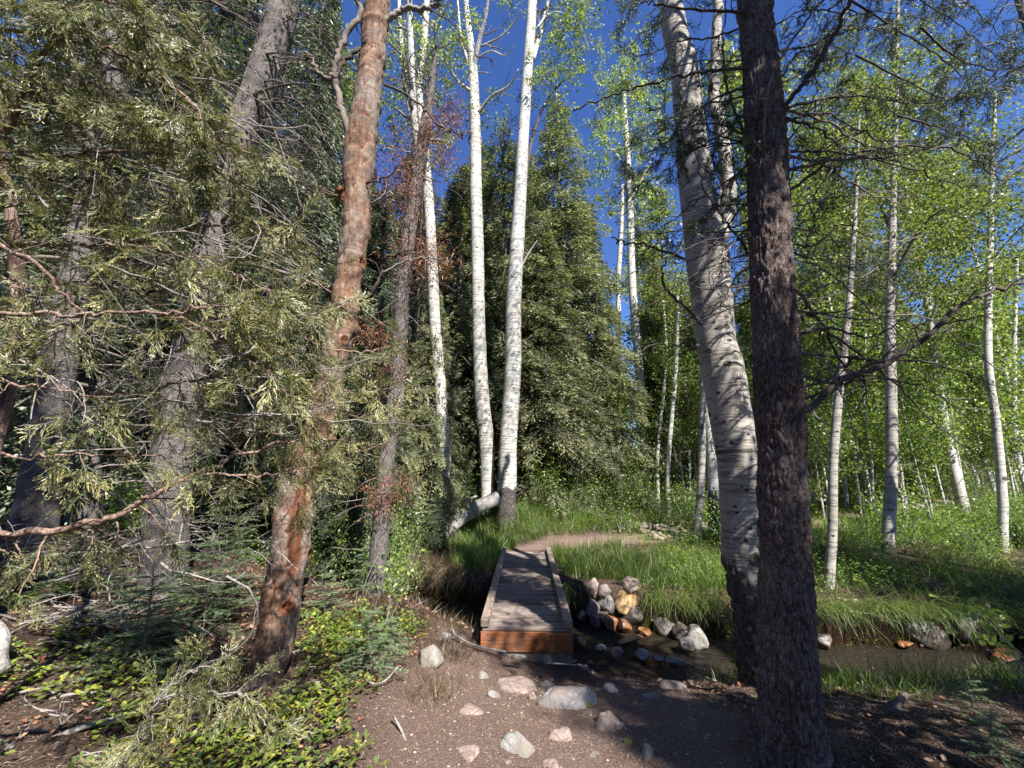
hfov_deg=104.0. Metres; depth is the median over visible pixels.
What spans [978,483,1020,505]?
shrub
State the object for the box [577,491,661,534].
shrub
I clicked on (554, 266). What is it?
spruce tree
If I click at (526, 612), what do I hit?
footbridge
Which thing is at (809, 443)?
aspen sapling
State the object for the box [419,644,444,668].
rock
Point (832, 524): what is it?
aspen tree
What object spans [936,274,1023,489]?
aspen sapling
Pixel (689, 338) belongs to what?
aspen sapling
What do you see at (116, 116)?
juniper tree
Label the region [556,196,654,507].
spruce tree
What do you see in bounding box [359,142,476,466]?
spruce tree
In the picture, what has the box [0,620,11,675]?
rock
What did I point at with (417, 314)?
spruce tree
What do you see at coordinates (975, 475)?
aspen tree
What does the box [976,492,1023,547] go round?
shrub
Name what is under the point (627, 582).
creek rock
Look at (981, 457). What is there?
aspen sapling
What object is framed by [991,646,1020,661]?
creek rock
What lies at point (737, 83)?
aspen tree
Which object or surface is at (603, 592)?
creek rock
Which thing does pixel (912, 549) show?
meadow weeds
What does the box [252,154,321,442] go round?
aspen tree
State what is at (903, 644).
creek rock
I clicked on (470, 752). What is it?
rock
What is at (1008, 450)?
aspen sapling
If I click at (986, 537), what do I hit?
shrub
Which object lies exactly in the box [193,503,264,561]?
shrub
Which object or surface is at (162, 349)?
spruce tree
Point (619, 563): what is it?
bank grass
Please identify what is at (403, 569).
aspen seedling
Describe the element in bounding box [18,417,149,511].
shrub
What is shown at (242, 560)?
fir sapling
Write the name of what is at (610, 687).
rock
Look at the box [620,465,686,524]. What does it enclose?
shrub
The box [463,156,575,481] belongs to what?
spruce tree
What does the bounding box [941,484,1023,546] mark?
shrub
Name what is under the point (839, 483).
shrub
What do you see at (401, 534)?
shrub
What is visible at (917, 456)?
aspen tree
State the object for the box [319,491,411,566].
shrub
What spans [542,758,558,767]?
rock
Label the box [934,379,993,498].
aspen sapling
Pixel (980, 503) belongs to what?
shrub
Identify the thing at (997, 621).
aspen seedling
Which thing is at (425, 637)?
creek edge grass
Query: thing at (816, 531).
shrub
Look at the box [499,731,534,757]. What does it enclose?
rock
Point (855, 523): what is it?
meadow grass
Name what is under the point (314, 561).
shrub
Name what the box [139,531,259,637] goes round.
fir sapling
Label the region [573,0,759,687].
aspen tree
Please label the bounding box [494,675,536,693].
rock
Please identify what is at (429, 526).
fir sapling
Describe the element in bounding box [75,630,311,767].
juniper shrub
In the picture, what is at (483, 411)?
aspen tree
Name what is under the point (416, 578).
shrub
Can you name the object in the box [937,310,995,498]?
aspen tree
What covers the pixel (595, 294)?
spruce tree
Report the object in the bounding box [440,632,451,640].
rock
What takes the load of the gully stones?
on the ground at (860, 741)
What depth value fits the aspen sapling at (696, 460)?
15.93 m
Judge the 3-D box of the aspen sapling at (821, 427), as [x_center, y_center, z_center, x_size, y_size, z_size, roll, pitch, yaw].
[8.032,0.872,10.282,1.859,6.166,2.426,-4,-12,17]
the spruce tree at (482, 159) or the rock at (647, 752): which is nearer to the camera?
the rock at (647, 752)
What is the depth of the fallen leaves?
3.28 m
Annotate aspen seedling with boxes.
[356,588,368,618]
[377,549,427,629]
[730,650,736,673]
[929,589,1023,685]
[966,581,1023,674]
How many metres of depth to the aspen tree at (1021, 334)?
14.98 m
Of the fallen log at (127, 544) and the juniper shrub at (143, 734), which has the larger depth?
the fallen log at (127, 544)
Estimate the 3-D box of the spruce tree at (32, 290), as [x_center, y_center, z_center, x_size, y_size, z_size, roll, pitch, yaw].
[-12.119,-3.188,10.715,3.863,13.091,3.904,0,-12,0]
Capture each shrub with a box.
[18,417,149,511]
[64,461,215,540]
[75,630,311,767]
[94,452,146,525]
[190,499,268,556]
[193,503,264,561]
[227,535,316,573]
[256,515,334,579]
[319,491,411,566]
[325,495,427,594]
[329,528,435,598]
[368,492,459,560]
[451,437,497,506]
[517,441,568,510]
[545,476,594,518]
[556,459,622,514]
[567,453,644,512]
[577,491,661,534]
[584,458,657,522]
[612,436,690,510]
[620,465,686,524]
[655,474,707,521]
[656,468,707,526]
[691,492,720,542]
[809,453,870,502]
[811,515,841,552]
[838,517,930,561]
[839,470,881,505]
[839,479,862,503]
[843,466,992,547]
[843,528,885,554]
[929,507,1020,553]
[932,461,987,498]
[933,484,995,533]
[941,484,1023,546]
[952,484,995,504]
[962,495,1014,516]
[962,503,1023,546]
[967,477,992,496]
[976,480,1023,526]
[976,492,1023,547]
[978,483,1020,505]
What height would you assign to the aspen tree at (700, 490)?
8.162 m
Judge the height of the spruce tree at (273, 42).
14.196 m
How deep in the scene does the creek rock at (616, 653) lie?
4.74 m
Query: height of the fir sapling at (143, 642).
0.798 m
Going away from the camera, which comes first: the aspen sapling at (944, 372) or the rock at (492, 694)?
the rock at (492, 694)
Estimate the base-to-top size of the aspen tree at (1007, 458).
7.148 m
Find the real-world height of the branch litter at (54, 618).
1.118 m
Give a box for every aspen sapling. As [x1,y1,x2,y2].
[594,375,665,516]
[626,323,687,447]
[634,325,699,509]
[649,294,699,489]
[676,382,707,498]
[679,363,700,467]
[747,365,827,512]
[799,307,876,491]
[803,339,859,519]
[804,272,883,510]
[805,310,903,518]
[808,444,824,493]
[810,350,871,509]
[829,289,967,514]
[832,290,922,474]
[838,442,883,504]
[843,381,923,510]
[856,319,954,527]
[857,325,949,515]
[870,457,909,499]
[875,388,958,517]
[897,331,962,505]
[909,314,985,492]
[928,408,973,498]
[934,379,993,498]
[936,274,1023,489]
[937,328,1018,491]
[953,380,1018,487]
[956,381,1013,481]
[964,347,1018,491]
[966,412,1019,488]
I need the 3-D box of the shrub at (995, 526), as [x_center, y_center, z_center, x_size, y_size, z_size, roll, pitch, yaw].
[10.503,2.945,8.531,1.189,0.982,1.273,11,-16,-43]
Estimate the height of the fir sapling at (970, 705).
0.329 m
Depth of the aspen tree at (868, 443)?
12.10 m
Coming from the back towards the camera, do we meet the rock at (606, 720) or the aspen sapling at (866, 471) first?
the aspen sapling at (866, 471)
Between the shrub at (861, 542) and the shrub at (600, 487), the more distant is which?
the shrub at (600, 487)
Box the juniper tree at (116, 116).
[0,0,439,700]
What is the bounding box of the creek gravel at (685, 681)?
[397,570,1012,689]
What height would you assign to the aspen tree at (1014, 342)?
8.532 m
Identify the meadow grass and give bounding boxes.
[600,487,1022,543]
[637,517,1023,651]
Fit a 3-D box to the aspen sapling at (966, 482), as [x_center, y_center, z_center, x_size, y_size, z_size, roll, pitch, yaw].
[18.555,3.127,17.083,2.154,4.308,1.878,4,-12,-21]
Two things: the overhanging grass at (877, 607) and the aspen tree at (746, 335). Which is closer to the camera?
the overhanging grass at (877, 607)
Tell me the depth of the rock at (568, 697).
2.99 m
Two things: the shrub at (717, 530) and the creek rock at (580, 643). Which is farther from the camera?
the shrub at (717, 530)
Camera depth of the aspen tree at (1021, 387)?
16.77 m
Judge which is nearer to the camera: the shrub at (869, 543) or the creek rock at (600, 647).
the creek rock at (600, 647)
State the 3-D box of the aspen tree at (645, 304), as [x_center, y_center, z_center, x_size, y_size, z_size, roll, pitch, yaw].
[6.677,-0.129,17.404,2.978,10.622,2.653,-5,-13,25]
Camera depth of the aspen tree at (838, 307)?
12.89 m
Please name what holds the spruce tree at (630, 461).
on the ground at (860, 741)
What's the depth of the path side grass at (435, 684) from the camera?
3.07 m
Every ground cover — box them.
[0,580,350,767]
[152,600,439,767]
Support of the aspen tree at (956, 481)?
on the ground at (860, 741)
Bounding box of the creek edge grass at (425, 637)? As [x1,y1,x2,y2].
[320,583,480,666]
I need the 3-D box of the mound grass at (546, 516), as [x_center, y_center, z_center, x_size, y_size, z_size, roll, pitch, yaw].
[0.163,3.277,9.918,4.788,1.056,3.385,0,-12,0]
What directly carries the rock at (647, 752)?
on the ground at (860, 741)
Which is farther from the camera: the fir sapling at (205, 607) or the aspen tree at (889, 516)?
the aspen tree at (889, 516)
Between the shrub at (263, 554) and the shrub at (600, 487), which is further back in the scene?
the shrub at (600, 487)
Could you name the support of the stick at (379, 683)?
on the ground at (860, 741)
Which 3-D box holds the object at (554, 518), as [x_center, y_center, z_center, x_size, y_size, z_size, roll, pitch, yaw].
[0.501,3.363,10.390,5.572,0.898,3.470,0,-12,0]
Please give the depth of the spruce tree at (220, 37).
8.37 m
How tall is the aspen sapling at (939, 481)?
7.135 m
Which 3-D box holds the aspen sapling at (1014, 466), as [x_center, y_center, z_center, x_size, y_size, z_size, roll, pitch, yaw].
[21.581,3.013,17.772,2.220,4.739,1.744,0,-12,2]
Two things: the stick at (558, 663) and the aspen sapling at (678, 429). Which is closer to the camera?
the stick at (558, 663)
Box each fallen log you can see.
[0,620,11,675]
[43,537,140,573]
[398,495,476,517]
[424,492,500,546]
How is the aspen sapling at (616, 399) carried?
on the ground at (860, 741)
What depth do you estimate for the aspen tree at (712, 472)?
9.56 m
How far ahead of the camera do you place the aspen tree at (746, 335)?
13.52 m
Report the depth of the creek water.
4.86 m
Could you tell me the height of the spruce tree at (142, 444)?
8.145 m
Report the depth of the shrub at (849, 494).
15.50 m
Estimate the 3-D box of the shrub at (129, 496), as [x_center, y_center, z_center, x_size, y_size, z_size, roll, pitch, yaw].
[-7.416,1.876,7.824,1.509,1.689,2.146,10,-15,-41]
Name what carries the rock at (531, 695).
on the ground at (860, 741)
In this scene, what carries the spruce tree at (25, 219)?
on the ground at (860, 741)
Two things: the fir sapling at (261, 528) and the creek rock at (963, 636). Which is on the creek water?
the creek rock at (963, 636)
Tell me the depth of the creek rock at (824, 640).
5.04 m
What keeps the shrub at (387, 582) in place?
on the ground at (860, 741)
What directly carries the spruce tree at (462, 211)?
on the ground at (860, 741)
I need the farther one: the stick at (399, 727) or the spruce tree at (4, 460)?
the spruce tree at (4, 460)
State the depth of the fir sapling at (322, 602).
4.33 m
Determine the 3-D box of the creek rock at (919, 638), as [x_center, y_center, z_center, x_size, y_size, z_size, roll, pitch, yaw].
[5.352,3.248,5.182,0.507,0.347,0.256,-5,-12,21]
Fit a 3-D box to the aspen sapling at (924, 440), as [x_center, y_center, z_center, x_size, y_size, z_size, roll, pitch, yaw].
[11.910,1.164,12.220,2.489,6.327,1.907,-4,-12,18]
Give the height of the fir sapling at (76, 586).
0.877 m
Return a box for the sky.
[0,0,1023,449]
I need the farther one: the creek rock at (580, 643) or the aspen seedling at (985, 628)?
the creek rock at (580, 643)
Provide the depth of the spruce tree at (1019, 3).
7.06 m
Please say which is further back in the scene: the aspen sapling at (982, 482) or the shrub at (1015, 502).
the aspen sapling at (982, 482)
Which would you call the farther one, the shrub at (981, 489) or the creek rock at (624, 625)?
the shrub at (981, 489)
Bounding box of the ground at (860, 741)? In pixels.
[0,469,1023,767]
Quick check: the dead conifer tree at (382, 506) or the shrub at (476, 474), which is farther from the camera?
the shrub at (476, 474)
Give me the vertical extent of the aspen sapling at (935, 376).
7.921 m
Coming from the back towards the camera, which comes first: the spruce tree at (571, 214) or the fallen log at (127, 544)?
the spruce tree at (571, 214)
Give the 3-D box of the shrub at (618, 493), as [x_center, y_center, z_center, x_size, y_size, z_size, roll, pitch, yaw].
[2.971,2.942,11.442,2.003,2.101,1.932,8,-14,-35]
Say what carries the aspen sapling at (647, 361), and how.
on the ground at (860, 741)
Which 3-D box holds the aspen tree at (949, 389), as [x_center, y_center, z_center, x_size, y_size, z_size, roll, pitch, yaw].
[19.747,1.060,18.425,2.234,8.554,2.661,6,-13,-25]
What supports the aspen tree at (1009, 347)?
on the ground at (860, 741)
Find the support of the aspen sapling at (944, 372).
on the ground at (860, 741)
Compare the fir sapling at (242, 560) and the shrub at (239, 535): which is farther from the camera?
the shrub at (239, 535)
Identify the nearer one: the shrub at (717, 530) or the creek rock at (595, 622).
the creek rock at (595, 622)
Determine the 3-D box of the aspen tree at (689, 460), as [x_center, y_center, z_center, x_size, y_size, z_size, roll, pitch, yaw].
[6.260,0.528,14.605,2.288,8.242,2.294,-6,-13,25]
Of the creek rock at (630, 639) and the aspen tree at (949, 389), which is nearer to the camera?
the creek rock at (630, 639)
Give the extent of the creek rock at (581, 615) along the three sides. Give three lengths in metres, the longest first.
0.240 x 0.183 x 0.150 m
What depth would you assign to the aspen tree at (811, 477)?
15.01 m
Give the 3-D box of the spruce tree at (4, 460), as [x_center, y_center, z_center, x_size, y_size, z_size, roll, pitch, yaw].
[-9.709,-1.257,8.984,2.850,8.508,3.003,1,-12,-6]
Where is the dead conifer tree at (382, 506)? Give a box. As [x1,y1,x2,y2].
[287,0,482,600]
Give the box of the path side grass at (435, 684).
[366,633,472,711]
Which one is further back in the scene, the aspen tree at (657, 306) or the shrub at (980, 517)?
the aspen tree at (657, 306)
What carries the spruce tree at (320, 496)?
on the ground at (860, 741)
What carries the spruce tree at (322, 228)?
on the ground at (860, 741)
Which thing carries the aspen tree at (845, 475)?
on the ground at (860, 741)
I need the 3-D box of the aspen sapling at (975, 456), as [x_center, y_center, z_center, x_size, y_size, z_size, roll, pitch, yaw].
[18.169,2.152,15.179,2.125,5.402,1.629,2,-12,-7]
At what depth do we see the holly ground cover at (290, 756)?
2.55 m
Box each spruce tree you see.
[0,0,218,516]
[0,0,236,543]
[0,0,245,527]
[0,0,298,550]
[0,2,268,523]
[0,210,137,510]
[1,0,403,600]
[1,84,92,491]
[62,198,220,501]
[126,155,309,566]
[201,0,359,522]
[240,244,368,567]
[290,150,395,499]
[311,279,424,579]
[336,175,409,492]
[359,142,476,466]
[359,196,464,505]
[383,162,531,506]
[391,290,479,552]
[408,136,530,478]
[433,120,597,491]
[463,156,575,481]
[473,94,665,513]
[476,221,624,524]
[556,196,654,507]
[556,260,665,514]
[589,412,640,508]
[628,260,707,504]
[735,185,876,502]
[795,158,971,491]
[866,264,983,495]
[943,0,1023,393]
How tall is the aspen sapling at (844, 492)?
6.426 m
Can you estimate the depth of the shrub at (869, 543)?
7.52 m
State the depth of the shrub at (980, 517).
9.57 m
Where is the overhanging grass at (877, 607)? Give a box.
[548,568,1023,647]
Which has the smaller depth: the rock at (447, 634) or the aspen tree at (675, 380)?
the rock at (447, 634)
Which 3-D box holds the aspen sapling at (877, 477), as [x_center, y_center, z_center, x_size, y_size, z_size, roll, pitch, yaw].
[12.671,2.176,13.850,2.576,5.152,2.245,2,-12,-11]
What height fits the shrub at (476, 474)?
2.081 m
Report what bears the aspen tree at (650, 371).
on the ground at (860, 741)
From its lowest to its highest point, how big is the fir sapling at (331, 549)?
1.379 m
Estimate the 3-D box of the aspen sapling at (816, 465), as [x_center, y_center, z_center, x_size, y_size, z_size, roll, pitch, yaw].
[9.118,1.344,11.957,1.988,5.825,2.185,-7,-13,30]
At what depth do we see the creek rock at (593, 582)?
6.03 m
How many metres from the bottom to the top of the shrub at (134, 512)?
1.542 m
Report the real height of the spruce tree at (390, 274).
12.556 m
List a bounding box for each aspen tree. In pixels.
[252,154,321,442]
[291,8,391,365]
[375,0,484,531]
[415,0,524,517]
[460,0,618,527]
[568,2,675,509]
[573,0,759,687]
[581,306,623,515]
[584,147,626,356]
[603,167,697,483]
[627,254,691,510]
[627,272,660,385]
[632,264,698,496]
[633,240,700,514]
[638,339,664,481]
[652,291,700,505]
[672,237,740,541]
[681,294,707,487]
[684,34,900,338]
[706,185,721,535]
[734,300,753,415]
[734,307,752,409]
[748,91,910,511]
[778,0,1023,554]
[786,16,977,588]
[796,264,872,506]
[798,254,884,482]
[803,356,822,505]
[815,290,917,518]
[833,68,1023,519]
[873,311,952,505]
[896,69,1023,552]
[897,356,957,504]
[906,321,989,431]
[909,116,1023,461]
[917,280,980,490]
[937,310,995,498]
[957,249,1023,492]
[957,330,1023,499]
[960,299,1023,398]
[983,304,1023,431]
[994,328,1023,416]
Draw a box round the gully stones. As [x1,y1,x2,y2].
[628,518,720,539]
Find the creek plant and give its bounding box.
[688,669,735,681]
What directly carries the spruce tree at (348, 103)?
on the ground at (860, 741)
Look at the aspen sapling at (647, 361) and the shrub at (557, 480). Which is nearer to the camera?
the shrub at (557, 480)
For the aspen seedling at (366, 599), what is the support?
on the ground at (860, 741)
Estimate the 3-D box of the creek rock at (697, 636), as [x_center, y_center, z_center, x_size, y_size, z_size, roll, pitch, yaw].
[2.383,3.261,5.154,0.282,0.260,0.242,-3,-11,27]
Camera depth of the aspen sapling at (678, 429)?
13.61 m
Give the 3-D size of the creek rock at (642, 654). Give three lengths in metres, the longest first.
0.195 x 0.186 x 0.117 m
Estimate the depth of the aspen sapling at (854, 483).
14.95 m
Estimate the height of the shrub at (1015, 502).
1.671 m
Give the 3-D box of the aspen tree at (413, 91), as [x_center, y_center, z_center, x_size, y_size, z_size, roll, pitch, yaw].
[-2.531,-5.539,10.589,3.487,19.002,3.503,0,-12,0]
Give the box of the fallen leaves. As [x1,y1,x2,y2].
[0,551,1023,767]
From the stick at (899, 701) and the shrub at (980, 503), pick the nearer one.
the stick at (899, 701)
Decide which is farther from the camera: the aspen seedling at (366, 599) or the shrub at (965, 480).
the shrub at (965, 480)
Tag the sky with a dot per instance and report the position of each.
(499, 72)
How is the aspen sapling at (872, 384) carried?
on the ground at (860, 741)
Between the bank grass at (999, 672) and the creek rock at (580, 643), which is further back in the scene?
the creek rock at (580, 643)
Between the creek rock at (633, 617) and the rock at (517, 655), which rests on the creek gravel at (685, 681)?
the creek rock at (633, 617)
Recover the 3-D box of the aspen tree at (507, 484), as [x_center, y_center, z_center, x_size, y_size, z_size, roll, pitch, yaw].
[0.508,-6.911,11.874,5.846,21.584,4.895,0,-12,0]
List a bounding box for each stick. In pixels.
[49,691,111,698]
[51,715,120,736]
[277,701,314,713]
[365,666,397,684]
[393,714,405,740]
[452,629,505,652]
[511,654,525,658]
[546,662,573,665]
[887,689,927,709]
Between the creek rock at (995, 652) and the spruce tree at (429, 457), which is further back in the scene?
the spruce tree at (429, 457)
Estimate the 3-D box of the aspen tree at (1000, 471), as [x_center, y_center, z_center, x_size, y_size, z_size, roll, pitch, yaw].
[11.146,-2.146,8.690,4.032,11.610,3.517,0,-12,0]
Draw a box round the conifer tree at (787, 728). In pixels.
[571,0,1023,767]
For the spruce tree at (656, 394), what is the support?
on the ground at (860, 741)
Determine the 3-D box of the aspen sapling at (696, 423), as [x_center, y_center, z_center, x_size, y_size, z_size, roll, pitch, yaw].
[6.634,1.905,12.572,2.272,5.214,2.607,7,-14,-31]
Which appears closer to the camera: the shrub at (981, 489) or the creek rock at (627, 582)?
the creek rock at (627, 582)
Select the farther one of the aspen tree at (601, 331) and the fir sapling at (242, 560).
the aspen tree at (601, 331)
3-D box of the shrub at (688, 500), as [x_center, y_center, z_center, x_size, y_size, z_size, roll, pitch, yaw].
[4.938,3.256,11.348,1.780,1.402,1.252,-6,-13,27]
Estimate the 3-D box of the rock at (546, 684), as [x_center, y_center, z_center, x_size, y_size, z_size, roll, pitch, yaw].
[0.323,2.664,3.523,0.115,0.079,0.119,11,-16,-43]
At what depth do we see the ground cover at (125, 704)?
2.75 m
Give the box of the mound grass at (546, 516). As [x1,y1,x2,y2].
[415,498,625,548]
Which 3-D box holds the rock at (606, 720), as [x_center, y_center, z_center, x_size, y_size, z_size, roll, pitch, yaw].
[0.644,2.281,2.638,0.226,0.170,0.190,1,-12,-5]
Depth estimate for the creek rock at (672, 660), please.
4.61 m
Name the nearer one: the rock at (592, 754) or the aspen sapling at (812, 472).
the rock at (592, 754)
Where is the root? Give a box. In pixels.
[846,610,899,627]
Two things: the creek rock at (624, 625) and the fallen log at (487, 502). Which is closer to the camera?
the creek rock at (624, 625)
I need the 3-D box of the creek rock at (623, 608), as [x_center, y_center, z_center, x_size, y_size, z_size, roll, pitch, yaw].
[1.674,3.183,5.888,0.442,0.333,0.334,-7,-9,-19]
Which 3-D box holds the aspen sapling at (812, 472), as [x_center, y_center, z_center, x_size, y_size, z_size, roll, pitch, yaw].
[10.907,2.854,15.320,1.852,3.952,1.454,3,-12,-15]
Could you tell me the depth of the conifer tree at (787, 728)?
3.04 m
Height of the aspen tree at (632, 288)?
21.180 m
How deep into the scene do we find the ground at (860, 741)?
3.01 m
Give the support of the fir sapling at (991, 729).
on the ground at (860, 741)
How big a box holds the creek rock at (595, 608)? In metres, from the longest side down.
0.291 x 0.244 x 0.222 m
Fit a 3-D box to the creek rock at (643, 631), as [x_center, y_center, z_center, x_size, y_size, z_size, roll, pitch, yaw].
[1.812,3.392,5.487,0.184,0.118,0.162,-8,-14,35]
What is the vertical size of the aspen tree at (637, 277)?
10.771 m
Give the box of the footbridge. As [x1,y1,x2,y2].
[480,547,572,665]
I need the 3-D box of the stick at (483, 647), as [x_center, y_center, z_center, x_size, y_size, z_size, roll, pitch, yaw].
[-0.362,2.708,4.210,0.634,0.145,0.056,-4,-12,20]
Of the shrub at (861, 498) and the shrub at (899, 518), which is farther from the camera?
the shrub at (861, 498)
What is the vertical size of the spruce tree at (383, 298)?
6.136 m
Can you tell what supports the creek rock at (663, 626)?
on the creek gravel at (685, 681)
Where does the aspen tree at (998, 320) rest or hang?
on the ground at (860, 741)
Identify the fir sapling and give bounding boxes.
[5,513,131,599]
[69,563,214,684]
[80,562,155,620]
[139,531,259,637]
[140,621,230,705]
[141,483,270,615]
[218,475,274,548]
[300,567,352,619]
[306,508,362,579]
[320,597,411,686]
[329,534,412,595]
[376,615,415,657]
[407,497,452,551]
[933,672,1013,733]
[949,707,1023,767]
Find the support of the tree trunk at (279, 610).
on the ground at (860, 741)
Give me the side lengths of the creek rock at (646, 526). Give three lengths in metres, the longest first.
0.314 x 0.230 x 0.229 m
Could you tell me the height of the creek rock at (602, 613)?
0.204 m
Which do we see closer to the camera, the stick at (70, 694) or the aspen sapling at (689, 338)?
the stick at (70, 694)
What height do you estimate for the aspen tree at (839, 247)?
16.672 m
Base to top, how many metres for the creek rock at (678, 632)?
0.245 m
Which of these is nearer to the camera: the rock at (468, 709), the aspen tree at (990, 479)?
the rock at (468, 709)
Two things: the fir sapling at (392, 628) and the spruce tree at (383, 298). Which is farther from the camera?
the spruce tree at (383, 298)
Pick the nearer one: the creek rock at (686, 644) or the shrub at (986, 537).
the creek rock at (686, 644)
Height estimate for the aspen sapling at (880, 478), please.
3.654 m
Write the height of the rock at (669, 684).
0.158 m
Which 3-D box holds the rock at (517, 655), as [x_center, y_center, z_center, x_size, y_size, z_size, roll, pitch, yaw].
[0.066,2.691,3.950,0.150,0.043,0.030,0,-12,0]
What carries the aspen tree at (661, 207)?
on the ground at (860, 741)
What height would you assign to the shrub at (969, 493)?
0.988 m
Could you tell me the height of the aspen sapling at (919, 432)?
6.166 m
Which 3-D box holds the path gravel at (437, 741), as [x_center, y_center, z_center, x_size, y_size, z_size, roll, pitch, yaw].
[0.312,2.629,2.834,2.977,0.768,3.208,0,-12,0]
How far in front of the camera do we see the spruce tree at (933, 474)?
20.20 m
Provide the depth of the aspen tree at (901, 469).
14.73 m
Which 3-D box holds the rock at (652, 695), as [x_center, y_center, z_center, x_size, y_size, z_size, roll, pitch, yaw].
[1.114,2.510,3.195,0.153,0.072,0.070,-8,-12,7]
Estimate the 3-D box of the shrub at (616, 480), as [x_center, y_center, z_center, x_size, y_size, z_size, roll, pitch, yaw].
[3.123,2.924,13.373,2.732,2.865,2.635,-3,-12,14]
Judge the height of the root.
0.270 m
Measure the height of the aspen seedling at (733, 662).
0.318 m
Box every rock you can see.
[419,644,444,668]
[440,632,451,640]
[456,744,479,762]
[459,703,482,714]
[478,671,488,678]
[487,690,500,697]
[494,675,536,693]
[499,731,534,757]
[528,692,536,698]
[536,686,596,709]
[540,680,554,688]
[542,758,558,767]
[548,726,571,741]
[575,636,585,649]
[577,610,586,620]
[580,665,588,669]
[585,599,600,619]
[586,578,598,598]
[589,613,601,628]
[590,751,598,757]
[593,710,622,731]
[595,644,605,651]
[597,584,610,597]
[597,595,615,613]
[597,611,608,616]
[600,614,617,630]
[600,683,622,692]
[611,647,622,659]
[614,590,636,614]
[618,618,631,632]
[618,634,642,644]
[620,576,640,593]
[623,606,643,625]
[635,648,650,660]
[637,626,651,635]
[639,522,652,529]
[641,743,653,760]
[642,691,659,698]
[652,654,663,663]
[653,617,674,636]
[656,515,674,523]
[659,679,686,689]
[665,655,685,665]
[672,621,687,640]
[677,636,694,651]
[685,624,708,648]
[818,633,831,648]
[898,640,913,647]
[902,620,951,650]
[954,605,988,641]
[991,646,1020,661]
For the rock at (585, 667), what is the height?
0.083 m
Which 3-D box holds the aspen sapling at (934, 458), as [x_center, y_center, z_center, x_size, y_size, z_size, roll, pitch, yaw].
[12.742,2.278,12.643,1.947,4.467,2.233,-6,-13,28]
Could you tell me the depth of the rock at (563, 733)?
2.48 m
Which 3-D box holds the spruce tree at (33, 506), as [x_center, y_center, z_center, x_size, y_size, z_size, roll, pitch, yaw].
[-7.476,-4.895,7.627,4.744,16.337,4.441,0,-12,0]
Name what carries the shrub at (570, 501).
on the ground at (860, 741)
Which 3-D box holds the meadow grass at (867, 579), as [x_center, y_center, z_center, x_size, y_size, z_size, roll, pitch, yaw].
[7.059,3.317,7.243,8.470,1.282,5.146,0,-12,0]
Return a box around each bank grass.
[322,545,1023,629]
[442,528,522,602]
[545,534,733,639]
[699,638,1023,703]
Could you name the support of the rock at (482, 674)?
on the ground at (860, 741)
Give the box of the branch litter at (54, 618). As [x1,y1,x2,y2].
[0,516,338,757]
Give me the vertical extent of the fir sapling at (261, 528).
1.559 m
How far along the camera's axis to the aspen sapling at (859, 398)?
12.42 m
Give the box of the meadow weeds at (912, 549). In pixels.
[607,502,1023,646]
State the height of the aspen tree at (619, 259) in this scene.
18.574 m
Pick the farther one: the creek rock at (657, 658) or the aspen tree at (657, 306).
the aspen tree at (657, 306)
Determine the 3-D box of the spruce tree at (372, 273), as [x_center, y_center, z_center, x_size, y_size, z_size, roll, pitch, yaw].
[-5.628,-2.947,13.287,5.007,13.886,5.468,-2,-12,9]
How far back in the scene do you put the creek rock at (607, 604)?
5.83 m
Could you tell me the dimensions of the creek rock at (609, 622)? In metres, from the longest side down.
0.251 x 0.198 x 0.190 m
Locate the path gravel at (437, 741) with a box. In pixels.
[347,637,748,766]
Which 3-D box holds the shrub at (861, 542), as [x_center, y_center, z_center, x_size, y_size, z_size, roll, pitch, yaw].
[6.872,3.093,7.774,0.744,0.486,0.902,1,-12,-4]
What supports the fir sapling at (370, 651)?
on the ground at (860, 741)
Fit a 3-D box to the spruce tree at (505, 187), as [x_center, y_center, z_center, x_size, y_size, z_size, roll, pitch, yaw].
[-0.414,-3.048,14.114,6.499,14.672,5.951,-1,-12,3]
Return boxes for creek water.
[398,594,1023,684]
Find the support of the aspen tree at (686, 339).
on the ground at (860, 741)
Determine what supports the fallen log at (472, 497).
on the ground at (860, 741)
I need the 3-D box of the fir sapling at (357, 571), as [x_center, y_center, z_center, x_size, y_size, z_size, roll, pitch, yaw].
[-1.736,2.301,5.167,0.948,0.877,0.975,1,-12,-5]
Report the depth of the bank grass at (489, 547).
7.60 m
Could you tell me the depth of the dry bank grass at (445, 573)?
6.79 m
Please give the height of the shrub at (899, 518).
1.776 m
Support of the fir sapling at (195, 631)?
on the ground at (860, 741)
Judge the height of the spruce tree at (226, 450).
11.408 m
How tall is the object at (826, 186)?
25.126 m
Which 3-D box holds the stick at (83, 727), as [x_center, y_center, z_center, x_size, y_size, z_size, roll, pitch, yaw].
[-2.575,2.011,2.272,0.516,0.104,0.046,6,-13,-27]
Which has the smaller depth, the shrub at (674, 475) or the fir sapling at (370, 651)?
the fir sapling at (370, 651)
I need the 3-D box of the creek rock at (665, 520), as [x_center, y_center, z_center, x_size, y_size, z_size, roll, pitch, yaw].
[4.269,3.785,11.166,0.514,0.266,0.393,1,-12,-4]
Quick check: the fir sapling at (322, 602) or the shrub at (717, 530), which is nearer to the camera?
the fir sapling at (322, 602)
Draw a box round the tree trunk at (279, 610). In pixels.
[245,0,496,689]

